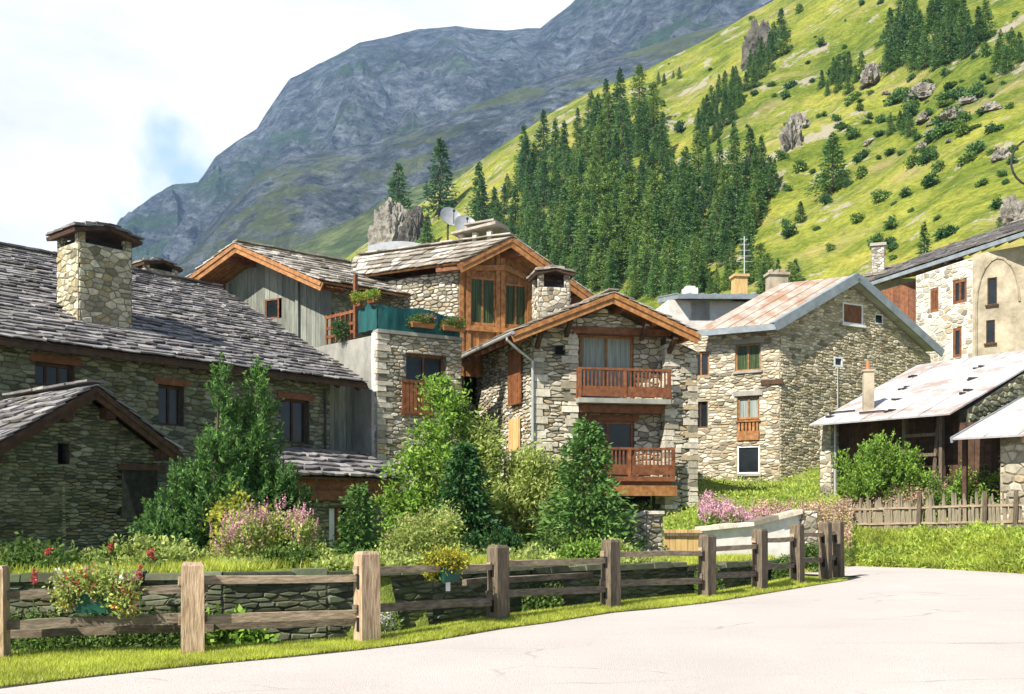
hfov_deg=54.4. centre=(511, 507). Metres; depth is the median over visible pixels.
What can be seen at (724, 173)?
conifer tree
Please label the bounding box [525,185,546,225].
conifer tree
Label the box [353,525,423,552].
garden bush
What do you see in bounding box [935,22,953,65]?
conifer tree
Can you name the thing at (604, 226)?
conifer tree
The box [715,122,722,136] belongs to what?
conifer tree
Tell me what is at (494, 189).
conifer tree
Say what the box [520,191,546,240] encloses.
conifer tree
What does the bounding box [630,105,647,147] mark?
conifer tree
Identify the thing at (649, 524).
stone garden wall
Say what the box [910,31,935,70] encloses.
conifer tree
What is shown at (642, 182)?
conifer tree
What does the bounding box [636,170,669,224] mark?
conifer tree
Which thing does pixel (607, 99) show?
conifer tree
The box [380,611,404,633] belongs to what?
white flowers
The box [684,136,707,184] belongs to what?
conifer tree
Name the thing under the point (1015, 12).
slope bush
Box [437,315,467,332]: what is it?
flower box
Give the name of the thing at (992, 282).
window
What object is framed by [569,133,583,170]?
conifer tree
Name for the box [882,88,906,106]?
slope bush
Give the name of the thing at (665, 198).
conifer tree
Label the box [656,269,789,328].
white dormer house
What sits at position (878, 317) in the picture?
window
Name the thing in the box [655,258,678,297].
conifer tree
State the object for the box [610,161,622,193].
conifer tree
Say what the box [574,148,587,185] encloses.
conifer tree
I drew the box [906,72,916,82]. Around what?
slope bush
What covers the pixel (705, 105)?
conifer tree
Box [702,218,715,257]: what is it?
conifer tree
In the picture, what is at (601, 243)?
conifer tree
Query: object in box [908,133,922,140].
slope bush
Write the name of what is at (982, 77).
slope bush
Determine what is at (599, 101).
conifer tree
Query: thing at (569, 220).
conifer tree
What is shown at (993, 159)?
rock outcrop
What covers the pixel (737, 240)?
conifer tree
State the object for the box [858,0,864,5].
slope bush
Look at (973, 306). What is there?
hillside house
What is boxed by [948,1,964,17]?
conifer tree
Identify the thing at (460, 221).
satellite dish
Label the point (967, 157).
slope bush
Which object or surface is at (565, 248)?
conifer tree
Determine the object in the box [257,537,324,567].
rose bush
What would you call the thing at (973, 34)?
conifer tree
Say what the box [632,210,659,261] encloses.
conifer tree
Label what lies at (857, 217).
slope bush
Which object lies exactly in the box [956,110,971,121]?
slope bush
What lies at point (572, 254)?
conifer tree
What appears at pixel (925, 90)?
rock outcrop
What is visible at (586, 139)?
conifer tree
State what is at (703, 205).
conifer tree
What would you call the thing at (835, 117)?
slope bush
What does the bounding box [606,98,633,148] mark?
conifer tree
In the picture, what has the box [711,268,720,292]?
conifer tree
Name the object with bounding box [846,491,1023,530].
picket fence
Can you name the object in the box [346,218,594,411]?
wooden gable house
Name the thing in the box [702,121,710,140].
conifer tree
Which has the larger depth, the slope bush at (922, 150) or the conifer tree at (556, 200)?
the conifer tree at (556, 200)
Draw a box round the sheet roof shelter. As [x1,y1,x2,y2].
[950,397,1023,527]
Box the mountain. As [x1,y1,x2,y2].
[117,0,769,260]
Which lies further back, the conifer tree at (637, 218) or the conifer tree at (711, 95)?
the conifer tree at (711, 95)
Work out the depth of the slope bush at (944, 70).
128.72 m
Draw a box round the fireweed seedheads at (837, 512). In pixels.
[749,495,856,566]
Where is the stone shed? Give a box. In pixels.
[0,379,183,555]
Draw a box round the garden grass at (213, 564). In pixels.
[0,522,815,574]
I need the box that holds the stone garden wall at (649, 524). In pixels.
[616,510,664,550]
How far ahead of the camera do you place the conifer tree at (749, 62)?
191.54 m
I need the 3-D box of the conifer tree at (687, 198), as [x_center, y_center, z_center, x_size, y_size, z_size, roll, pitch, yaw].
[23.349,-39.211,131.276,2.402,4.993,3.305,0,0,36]
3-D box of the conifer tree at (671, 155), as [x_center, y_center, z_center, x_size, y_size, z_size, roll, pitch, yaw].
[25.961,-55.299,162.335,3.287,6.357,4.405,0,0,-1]
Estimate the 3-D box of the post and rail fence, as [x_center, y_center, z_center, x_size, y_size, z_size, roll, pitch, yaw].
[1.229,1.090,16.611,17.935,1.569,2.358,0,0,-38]
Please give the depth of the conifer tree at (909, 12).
145.03 m
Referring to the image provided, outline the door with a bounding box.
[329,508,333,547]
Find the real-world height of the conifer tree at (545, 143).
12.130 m
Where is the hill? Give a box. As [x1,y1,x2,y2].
[343,0,1023,324]
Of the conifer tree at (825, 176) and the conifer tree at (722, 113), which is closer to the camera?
the conifer tree at (825, 176)
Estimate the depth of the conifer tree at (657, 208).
125.09 m
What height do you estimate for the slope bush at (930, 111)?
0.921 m
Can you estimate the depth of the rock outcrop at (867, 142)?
121.66 m
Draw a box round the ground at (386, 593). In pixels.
[0,469,988,683]
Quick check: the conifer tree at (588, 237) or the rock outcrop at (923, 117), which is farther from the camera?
the conifer tree at (588, 237)
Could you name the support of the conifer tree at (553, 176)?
on the hill
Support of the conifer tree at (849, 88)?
on the hill
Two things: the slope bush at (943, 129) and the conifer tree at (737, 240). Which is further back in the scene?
the conifer tree at (737, 240)
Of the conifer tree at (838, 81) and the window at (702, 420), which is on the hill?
the conifer tree at (838, 81)
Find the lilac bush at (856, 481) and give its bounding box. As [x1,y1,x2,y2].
[831,428,939,506]
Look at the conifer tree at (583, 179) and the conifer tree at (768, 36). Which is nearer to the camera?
the conifer tree at (583, 179)
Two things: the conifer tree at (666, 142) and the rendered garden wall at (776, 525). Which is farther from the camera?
the conifer tree at (666, 142)
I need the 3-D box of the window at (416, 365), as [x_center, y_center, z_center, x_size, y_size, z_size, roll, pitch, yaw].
[-3.091,-4.288,34.496,1.533,1.945,0.080,0,0,-32]
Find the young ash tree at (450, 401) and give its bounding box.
[370,372,481,536]
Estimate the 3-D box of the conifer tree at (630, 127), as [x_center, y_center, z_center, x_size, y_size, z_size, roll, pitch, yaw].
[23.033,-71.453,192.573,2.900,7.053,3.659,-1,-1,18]
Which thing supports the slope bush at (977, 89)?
on the hill
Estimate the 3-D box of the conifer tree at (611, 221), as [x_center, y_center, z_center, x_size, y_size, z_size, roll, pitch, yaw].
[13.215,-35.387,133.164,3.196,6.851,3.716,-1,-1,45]
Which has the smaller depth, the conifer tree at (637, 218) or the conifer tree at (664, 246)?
the conifer tree at (664, 246)
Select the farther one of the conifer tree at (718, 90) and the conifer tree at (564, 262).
the conifer tree at (718, 90)
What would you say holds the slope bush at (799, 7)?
on the hill
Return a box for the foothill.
[288,160,480,258]
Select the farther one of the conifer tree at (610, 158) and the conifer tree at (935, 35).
the conifer tree at (610, 158)
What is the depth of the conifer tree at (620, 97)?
212.06 m
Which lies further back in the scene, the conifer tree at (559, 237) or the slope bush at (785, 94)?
the slope bush at (785, 94)
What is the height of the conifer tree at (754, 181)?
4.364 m
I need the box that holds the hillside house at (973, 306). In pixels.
[868,219,1023,362]
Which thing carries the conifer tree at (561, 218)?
on the hill
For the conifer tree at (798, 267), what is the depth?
90.79 m
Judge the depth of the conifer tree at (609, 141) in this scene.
193.45 m
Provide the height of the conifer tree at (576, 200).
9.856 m
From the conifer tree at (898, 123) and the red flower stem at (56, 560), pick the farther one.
the conifer tree at (898, 123)
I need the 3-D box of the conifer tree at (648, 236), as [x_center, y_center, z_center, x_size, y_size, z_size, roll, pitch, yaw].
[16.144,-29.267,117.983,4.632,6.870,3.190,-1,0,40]
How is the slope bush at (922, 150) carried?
on the hill
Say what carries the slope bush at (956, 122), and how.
on the hill
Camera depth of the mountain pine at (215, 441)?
18.02 m
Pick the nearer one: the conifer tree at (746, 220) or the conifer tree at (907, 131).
the conifer tree at (746, 220)
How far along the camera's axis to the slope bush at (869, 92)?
138.83 m
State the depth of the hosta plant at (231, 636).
13.20 m
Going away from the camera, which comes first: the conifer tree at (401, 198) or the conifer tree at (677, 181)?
the conifer tree at (677, 181)
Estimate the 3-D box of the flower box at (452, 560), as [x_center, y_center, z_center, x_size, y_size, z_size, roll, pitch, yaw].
[-0.935,0.821,13.898,0.832,0.681,0.586,0,0,0]
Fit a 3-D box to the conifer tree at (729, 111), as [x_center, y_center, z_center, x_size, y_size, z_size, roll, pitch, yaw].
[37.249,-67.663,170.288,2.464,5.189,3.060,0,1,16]
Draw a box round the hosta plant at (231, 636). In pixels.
[177,603,279,646]
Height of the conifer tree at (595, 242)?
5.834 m
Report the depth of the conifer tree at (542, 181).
190.98 m
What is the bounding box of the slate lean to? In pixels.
[235,446,405,547]
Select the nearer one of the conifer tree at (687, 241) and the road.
the road
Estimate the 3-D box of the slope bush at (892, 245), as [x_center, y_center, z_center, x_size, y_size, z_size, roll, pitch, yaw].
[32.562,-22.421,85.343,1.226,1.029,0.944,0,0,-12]
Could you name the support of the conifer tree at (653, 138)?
on the hill
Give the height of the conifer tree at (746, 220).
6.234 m
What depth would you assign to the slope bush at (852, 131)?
127.78 m
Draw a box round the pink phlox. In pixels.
[206,494,325,558]
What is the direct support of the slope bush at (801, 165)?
on the hill
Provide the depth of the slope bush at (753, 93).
176.28 m
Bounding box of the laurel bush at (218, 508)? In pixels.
[203,482,286,555]
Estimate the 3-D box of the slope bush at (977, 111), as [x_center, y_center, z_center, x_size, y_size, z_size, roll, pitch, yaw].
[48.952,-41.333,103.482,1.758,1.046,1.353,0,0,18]
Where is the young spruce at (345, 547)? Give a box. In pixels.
[324,481,390,554]
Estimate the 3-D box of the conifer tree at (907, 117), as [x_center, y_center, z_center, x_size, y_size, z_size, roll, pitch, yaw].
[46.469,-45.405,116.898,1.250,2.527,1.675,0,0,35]
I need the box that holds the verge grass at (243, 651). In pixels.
[0,576,847,686]
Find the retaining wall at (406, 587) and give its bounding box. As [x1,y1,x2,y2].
[10,559,784,649]
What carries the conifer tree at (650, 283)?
on the hill
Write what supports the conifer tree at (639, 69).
on the hill
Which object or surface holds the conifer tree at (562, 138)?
on the hill
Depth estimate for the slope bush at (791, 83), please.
167.25 m
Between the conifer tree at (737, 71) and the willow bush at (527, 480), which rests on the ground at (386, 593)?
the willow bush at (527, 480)
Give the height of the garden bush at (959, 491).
2.377 m
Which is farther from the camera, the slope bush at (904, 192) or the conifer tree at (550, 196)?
the conifer tree at (550, 196)
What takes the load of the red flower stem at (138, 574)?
on the ground at (386, 593)
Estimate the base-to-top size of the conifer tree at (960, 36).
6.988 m
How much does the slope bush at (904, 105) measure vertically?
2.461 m
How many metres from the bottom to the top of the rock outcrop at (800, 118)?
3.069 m
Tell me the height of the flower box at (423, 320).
0.672 m
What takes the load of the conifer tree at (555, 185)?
on the hill
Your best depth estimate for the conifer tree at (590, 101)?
226.69 m
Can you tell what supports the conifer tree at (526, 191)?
on the hill
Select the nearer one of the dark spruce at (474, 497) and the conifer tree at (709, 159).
the dark spruce at (474, 497)
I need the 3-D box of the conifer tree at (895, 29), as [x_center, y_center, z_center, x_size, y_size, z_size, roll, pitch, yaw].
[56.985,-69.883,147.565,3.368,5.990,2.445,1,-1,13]
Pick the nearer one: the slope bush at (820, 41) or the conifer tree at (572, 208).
the conifer tree at (572, 208)
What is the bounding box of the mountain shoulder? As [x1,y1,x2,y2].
[172,0,773,276]
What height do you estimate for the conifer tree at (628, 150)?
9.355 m
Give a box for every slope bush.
[640,134,650,147]
[672,119,685,132]
[750,89,758,96]
[766,81,775,86]
[774,149,789,160]
[778,89,789,98]
[780,218,791,227]
[780,223,798,237]
[781,183,792,190]
[783,80,797,88]
[791,159,807,173]
[793,3,802,12]
[815,36,826,47]
[819,193,832,205]
[825,67,839,75]
[825,242,835,250]
[830,113,840,121]
[833,121,844,128]
[835,124,850,130]
[839,51,849,58]
[842,95,859,105]
[843,125,860,138]
[843,178,853,186]
[847,91,864,99]
[849,212,865,223]
[852,154,862,163]
[853,103,863,110]
[854,148,870,160]
[854,165,867,179]
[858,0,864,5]
[861,119,872,123]
[864,112,873,117]
[866,90,874,94]
[866,232,884,246]
[870,189,891,203]
[873,39,884,49]
[873,113,885,123]
[873,129,884,136]
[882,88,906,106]
[882,214,898,229]
[882,236,895,244]
[883,147,895,155]
[885,115,898,121]
[886,241,898,250]
[888,254,896,259]
[893,86,910,91]
[896,150,906,154]
[899,185,912,197]
[901,99,922,112]
[902,89,917,103]
[902,100,919,117]
[903,154,919,169]
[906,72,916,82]
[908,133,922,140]
[916,145,936,153]
[916,150,930,166]
[920,170,940,188]
[923,130,934,139]
[923,137,933,143]
[927,109,933,115]
[927,112,943,126]
[927,147,939,160]
[928,121,955,139]
[930,159,944,172]
[931,224,959,239]
[933,89,952,101]
[933,214,941,220]
[935,99,958,107]
[939,67,953,75]
[941,105,953,112]
[943,81,957,90]
[948,85,964,99]
[949,119,965,131]
[952,122,969,136]
[954,151,976,166]
[955,104,966,111]
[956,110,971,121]
[958,80,986,98]
[963,139,986,154]
[970,53,979,58]
[970,123,981,128]
[974,106,989,114]
[974,178,989,187]
[978,46,992,57]
[978,72,988,80]
[979,41,990,49]
[983,121,1003,133]
[984,148,993,155]
[987,195,1002,208]
[995,170,1006,176]
[1001,178,1009,184]
[1003,31,1012,40]
[1004,101,1013,109]
[1006,156,1018,163]
[1011,10,1018,16]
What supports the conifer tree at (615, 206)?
on the hill
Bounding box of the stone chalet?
[462,266,700,522]
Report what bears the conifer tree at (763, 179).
on the hill
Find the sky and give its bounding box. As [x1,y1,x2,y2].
[0,0,573,251]
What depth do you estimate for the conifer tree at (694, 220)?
123.15 m
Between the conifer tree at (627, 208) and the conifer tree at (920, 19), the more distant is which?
the conifer tree at (920, 19)
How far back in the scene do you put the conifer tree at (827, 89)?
155.22 m
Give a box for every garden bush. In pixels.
[0,529,93,571]
[92,530,204,559]
[130,502,203,551]
[291,528,329,554]
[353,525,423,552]
[462,526,523,554]
[524,528,581,554]
[551,532,600,558]
[594,530,644,557]
[786,540,818,571]
[910,472,978,521]
[928,460,999,518]
[993,456,999,503]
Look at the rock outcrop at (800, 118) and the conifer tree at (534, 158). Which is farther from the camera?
the conifer tree at (534, 158)
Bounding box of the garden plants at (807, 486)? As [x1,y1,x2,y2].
[455,463,995,544]
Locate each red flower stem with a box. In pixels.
[18,568,41,648]
[32,546,66,571]
[94,542,119,567]
[127,563,152,647]
[137,547,165,569]
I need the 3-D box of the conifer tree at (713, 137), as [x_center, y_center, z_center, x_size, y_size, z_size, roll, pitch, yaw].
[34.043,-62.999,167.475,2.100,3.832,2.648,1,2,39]
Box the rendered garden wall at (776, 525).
[695,509,817,558]
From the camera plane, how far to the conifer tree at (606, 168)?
150.30 m
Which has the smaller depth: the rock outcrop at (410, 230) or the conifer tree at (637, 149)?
the conifer tree at (637, 149)
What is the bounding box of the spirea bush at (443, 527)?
[377,499,467,556]
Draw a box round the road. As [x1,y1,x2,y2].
[0,566,1023,693]
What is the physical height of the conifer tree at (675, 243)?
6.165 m
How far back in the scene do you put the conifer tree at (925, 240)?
76.51 m
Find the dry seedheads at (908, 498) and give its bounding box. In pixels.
[844,470,948,527]
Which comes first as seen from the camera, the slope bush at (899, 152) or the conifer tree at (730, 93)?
the slope bush at (899, 152)
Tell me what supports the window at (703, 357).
in the rubble stone house at (781, 366)
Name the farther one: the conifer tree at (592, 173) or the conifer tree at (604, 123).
the conifer tree at (604, 123)
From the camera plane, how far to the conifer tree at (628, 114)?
202.10 m
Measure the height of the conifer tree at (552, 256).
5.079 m
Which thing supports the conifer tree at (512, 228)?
on the hill
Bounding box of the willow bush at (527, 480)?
[431,406,587,549]
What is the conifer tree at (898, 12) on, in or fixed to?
on the hill
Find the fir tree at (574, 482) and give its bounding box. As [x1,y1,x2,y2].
[524,413,647,551]
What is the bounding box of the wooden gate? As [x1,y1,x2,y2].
[663,529,702,550]
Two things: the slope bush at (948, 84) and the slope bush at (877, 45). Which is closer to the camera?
the slope bush at (948, 84)
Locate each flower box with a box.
[42,557,145,621]
[330,318,352,341]
[349,290,366,306]
[362,287,380,303]
[405,310,436,328]
[415,542,473,590]
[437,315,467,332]
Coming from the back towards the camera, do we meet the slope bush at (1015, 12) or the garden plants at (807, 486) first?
the slope bush at (1015, 12)
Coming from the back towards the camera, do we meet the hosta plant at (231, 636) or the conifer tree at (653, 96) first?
the conifer tree at (653, 96)
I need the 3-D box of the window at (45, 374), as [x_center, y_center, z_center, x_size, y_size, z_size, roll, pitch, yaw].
[-11.834,-3.520,25.728,0.310,0.780,1.314,0,0,40]
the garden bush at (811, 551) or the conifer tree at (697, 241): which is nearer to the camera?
the garden bush at (811, 551)
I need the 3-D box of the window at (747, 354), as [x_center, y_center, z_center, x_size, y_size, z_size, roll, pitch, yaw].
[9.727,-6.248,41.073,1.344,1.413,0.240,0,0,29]
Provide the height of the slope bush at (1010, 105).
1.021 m
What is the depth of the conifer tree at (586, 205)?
135.96 m
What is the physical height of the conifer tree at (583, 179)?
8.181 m
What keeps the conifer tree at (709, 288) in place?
on the hill
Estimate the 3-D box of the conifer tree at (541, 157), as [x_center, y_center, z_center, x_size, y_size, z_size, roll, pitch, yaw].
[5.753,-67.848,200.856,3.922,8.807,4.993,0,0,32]
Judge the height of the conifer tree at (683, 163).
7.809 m
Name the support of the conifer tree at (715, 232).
on the hill
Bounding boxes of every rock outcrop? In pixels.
[368,197,407,245]
[397,205,428,242]
[741,18,771,70]
[779,117,802,151]
[785,111,809,128]
[859,62,881,88]
[862,137,876,146]
[881,90,890,94]
[906,82,935,100]
[915,112,929,123]
[915,141,926,150]
[936,106,962,124]
[957,95,978,104]
[978,101,1002,115]
[989,153,1006,161]
[993,148,1010,158]
[997,193,1023,225]
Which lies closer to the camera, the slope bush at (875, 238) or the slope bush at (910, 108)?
the slope bush at (875, 238)
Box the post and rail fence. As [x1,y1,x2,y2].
[0,521,844,656]
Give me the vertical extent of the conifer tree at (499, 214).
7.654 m
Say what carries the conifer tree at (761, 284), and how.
on the hill
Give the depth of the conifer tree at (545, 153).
214.02 m
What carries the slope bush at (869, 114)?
on the hill
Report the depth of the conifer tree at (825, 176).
113.68 m
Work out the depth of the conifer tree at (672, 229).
120.47 m
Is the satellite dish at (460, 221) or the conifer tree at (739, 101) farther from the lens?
the conifer tree at (739, 101)
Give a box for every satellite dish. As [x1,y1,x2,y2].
[440,207,459,239]
[454,215,474,229]
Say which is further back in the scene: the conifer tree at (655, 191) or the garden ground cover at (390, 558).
the conifer tree at (655, 191)
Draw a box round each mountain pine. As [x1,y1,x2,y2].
[125,352,279,553]
[217,355,318,549]
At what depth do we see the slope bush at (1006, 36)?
124.18 m
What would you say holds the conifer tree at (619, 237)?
on the hill
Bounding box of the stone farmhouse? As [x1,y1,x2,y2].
[0,221,367,550]
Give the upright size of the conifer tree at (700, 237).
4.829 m
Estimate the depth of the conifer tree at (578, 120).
223.77 m
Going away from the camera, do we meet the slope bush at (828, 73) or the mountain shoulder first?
the slope bush at (828, 73)
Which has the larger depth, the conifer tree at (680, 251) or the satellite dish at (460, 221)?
the conifer tree at (680, 251)
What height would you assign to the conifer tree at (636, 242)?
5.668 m
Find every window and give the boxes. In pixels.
[29,353,80,385]
[154,376,189,425]
[265,298,279,318]
[277,391,313,443]
[406,354,442,411]
[471,277,494,324]
[505,283,526,326]
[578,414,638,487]
[580,335,632,398]
[696,352,708,376]
[696,401,707,427]
[731,337,763,373]
[733,390,762,419]
[735,446,761,475]
[834,356,842,366]
[841,302,865,327]
[875,314,882,323]
[930,287,938,312]
[953,278,966,304]
[953,327,961,357]
[984,320,996,345]
[985,277,998,306]
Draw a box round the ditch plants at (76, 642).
[10,553,789,652]
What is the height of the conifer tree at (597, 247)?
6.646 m
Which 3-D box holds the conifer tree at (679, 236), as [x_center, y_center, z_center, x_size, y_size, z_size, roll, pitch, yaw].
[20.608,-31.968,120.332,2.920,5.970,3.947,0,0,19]
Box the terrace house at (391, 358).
[315,274,462,520]
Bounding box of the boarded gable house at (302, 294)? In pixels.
[186,239,475,441]
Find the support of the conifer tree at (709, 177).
on the hill
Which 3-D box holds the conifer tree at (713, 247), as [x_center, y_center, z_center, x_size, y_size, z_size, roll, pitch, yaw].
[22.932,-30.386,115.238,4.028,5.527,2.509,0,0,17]
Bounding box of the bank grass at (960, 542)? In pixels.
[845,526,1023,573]
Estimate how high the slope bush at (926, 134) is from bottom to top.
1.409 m
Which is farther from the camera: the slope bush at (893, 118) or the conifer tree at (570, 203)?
the conifer tree at (570, 203)
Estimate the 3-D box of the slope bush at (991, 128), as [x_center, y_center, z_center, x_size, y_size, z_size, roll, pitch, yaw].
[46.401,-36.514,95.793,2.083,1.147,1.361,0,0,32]
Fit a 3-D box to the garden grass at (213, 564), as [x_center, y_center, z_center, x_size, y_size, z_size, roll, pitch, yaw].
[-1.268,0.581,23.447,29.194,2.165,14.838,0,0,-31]
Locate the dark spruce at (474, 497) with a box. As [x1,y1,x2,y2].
[426,440,509,552]
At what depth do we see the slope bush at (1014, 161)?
88.01 m
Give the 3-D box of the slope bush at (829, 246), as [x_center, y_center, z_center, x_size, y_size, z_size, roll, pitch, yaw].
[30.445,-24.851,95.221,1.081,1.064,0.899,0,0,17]
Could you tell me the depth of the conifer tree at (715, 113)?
176.51 m
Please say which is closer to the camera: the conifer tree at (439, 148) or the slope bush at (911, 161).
the slope bush at (911, 161)
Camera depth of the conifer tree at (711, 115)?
176.72 m
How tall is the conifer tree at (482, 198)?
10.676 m
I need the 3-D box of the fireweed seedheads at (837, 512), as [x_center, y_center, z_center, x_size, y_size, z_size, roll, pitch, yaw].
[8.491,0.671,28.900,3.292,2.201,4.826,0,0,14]
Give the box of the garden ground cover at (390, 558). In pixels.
[0,537,670,570]
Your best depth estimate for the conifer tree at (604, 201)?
137.29 m
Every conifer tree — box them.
[383,162,413,209]
[415,136,459,215]
[415,214,436,243]
[464,161,491,220]
[472,178,490,220]
[486,191,500,217]
[488,186,497,214]
[489,198,506,224]
[498,183,509,213]
[500,173,514,198]
[505,188,523,231]
[506,214,518,236]
[509,138,536,190]
[513,123,534,172]
[515,212,524,237]
[517,174,534,215]
[520,160,535,202]
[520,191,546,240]
[520,210,533,245]
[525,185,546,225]
[528,219,540,251]
[530,142,540,164]
[530,148,538,180]
[532,150,549,185]
[533,109,551,155]
[534,168,549,193]
[536,160,555,207]
[536,226,559,258]
[538,211,546,234]
[538,233,550,259]
[541,201,557,238]
[542,189,563,231]
[543,147,549,169]
[543,229,569,260]
[545,117,562,169]
[546,187,553,208]
[546,207,572,250]
[548,156,562,199]
[549,234,561,265]
[550,162,563,189]
[550,186,568,230]
[550,250,559,265]
[552,120,571,168]
[557,175,588,221]
[558,144,570,174]
[558,209,579,257]
[559,256,567,268]
[560,151,573,183]
[560,245,570,268]
[563,163,578,198]
[564,204,580,245]
[565,195,579,239]
[565,242,585,281]
[568,199,596,259]
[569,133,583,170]
[569,144,576,163]
[570,108,583,136]
[570,247,587,285]
[572,159,586,197]
[573,213,600,284]
[574,133,589,168]
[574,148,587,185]
[574,156,610,218]
[574,187,594,231]
[576,134,596,169]
[578,254,591,288]
[579,171,590,201]
[581,90,596,121]
[583,111,590,137]
[584,97,602,141]
[585,243,605,290]
[587,129,609,170]
[587,192,598,225]
[587,204,628,262]
[588,113,615,162]
[588,233,602,265]
[590,93,603,126]
[590,267,601,291]
[592,234,607,278]
[596,166,612,215]
[597,158,624,212]
[597,200,608,238]
[598,93,616,133]
[600,239,626,277]
[601,78,614,116]
[601,266,618,289]
[602,129,613,163]
[602,246,621,291]
[603,220,615,252]
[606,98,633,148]
[607,131,625,174]
[607,154,613,190]
[608,181,621,212]
[609,67,630,115]
[609,101,618,130]
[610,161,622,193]
[611,171,641,227]
[611,199,626,250]
[615,203,636,261]
[616,94,623,116]
[616,231,626,271]
[617,167,634,206]
[618,131,635,177]
[620,107,632,131]
[620,254,644,299]
[621,193,635,234]
[622,243,638,283]
[623,212,643,263]
[624,120,635,153]
[626,63,652,117]
[627,236,639,274]
[627,249,655,292]
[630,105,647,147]
[630,186,644,228]
[632,133,642,156]
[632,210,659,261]
[633,100,653,142]
[633,153,651,184]
[633,231,660,282]
[634,160,647,194]
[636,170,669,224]
[636,205,643,233]
[637,142,657,179]
[638,180,645,197]
[639,81,668,127]
[641,194,666,255]
[642,179,664,227]
[642,248,663,295]
[643,253,664,299]
[648,124,667,162]
[648,150,657,173]
[648,228,662,255]
[653,129,672,159]
[653,235,683,288]
[654,111,674,152]
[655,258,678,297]
[656,71,661,83]
[656,141,669,171]
[658,242,667,276]
[659,190,671,221]
[660,168,668,201]
[661,75,666,85]
[661,237,682,278]
[662,158,673,198]
[663,196,689,236]
[663,203,678,239]
[664,149,677,181]
[664,209,679,259]
[667,146,701,196]
[669,164,678,196]
[670,234,690,282]
[672,266,685,292]
[673,169,694,211]
[673,172,681,202]
[673,213,689,268]
[675,223,690,247]
[676,66,682,78]
[676,227,688,262]
[676,237,697,285]
[677,236,711,280]
[678,195,692,237]
[680,163,696,200]
[682,248,702,293]
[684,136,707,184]
[684,236,700,278]
[685,193,693,216]
[686,174,702,217]
[689,206,702,238]
[690,190,704,233]
[691,115,701,144]
[693,97,706,122]
[693,107,701,130]
[695,191,707,226]
[696,233,708,265]
[696,252,707,290]
[698,145,719,190]
[699,122,708,147]
[699,171,713,206]
[699,218,707,248]
[699,266,712,289]
[701,85,720,114]
[701,94,709,118]
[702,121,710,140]
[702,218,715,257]
[703,221,719,263]
[704,106,713,124]
[705,194,715,223]
[705,276,714,293]
[706,106,714,125]
[706,171,713,194]
[707,121,717,142]
[708,185,722,226]
[710,162,721,185]
[711,168,734,211]
[711,226,719,255]
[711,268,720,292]
[712,104,719,121]
[712,137,726,176]
[713,74,722,102]
[713,105,719,120]
[714,242,726,268]
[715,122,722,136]
[715,186,738,235]
[715,220,730,258]
[716,263,734,290]
[717,202,735,248]
[718,102,727,127]
[719,91,728,116]
[721,70,728,94]
[721,161,750,211]
[722,255,731,279]
[723,97,735,124]
[723,120,743,172]
[726,164,731,189]
[727,67,738,91]
[727,81,733,97]
[728,86,734,106]
[729,101,737,121]
[729,189,758,240]
[729,240,738,269]
[732,76,744,102]
[734,65,738,77]
[734,211,745,244]
[735,86,742,107]
[736,234,755,273]
[737,203,756,255]
[738,155,751,192]
[739,126,757,174]
[742,72,750,90]
[744,48,753,77]
[744,146,766,187]
[745,195,761,228]
[745,254,757,283]
[747,168,760,196]
[747,242,770,278]
[748,61,760,87]
[749,171,768,218]
[750,50,768,79]
[750,253,779,280]
[752,50,757,69]
[753,134,770,174]
[754,261,767,293]
[755,168,769,200]
[757,35,766,62]
[761,155,779,197]
[763,32,775,52]
[763,46,774,69]
[764,155,771,180]
[765,21,780,49]
[766,34,779,61]
[769,157,780,185]
[773,257,780,271]
[774,8,790,37]
[774,24,792,55]
[785,262,802,282]
[789,258,805,281]
[791,201,808,224]
[804,131,851,196]
[815,70,825,89]
[823,79,830,95]
[828,53,842,79]
[828,57,837,84]
[831,72,842,92]
[840,58,849,81]
[842,50,854,77]
[842,70,852,94]
[851,64,858,82]
[853,51,865,77]
[877,41,899,73]
[879,7,894,43]
[880,29,894,62]
[881,36,896,69]
[883,112,895,135]
[887,0,915,21]
[888,13,911,59]
[892,16,900,48]
[892,38,905,67]
[894,110,903,130]
[895,6,901,22]
[897,117,907,134]
[900,0,913,30]
[900,14,928,64]
[900,113,917,137]
[903,3,915,46]
[904,110,911,123]
[906,36,920,71]
[909,0,923,15]
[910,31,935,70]
[913,9,926,43]
[915,221,932,254]
[923,0,937,31]
[927,12,946,43]
[928,27,940,57]
[928,38,942,71]
[929,0,945,27]
[930,0,950,14]
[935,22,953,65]
[938,25,960,62]
[940,0,959,27]
[944,4,953,29]
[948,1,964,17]
[952,8,974,56]
[952,11,958,29]
[955,24,976,59]
[958,0,969,19]
[965,12,972,28]
[969,26,978,47]
[970,6,990,45]
[973,0,997,40]
[988,29,1005,60]
[988,40,1007,71]
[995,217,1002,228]
[996,46,1016,74]
[1000,27,1020,59]
[1013,39,1023,63]
[1015,31,1023,52]
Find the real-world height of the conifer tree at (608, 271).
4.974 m
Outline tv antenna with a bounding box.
[736,236,751,273]
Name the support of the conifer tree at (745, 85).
on the hill
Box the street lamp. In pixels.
[1010,140,1023,184]
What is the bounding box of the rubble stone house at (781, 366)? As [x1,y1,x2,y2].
[681,273,944,480]
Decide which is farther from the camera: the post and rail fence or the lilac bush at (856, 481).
the lilac bush at (856, 481)
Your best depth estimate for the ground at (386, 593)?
32.37 m
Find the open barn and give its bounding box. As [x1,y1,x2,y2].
[809,350,1023,496]
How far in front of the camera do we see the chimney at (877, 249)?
56.88 m
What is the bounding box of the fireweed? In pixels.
[694,487,789,527]

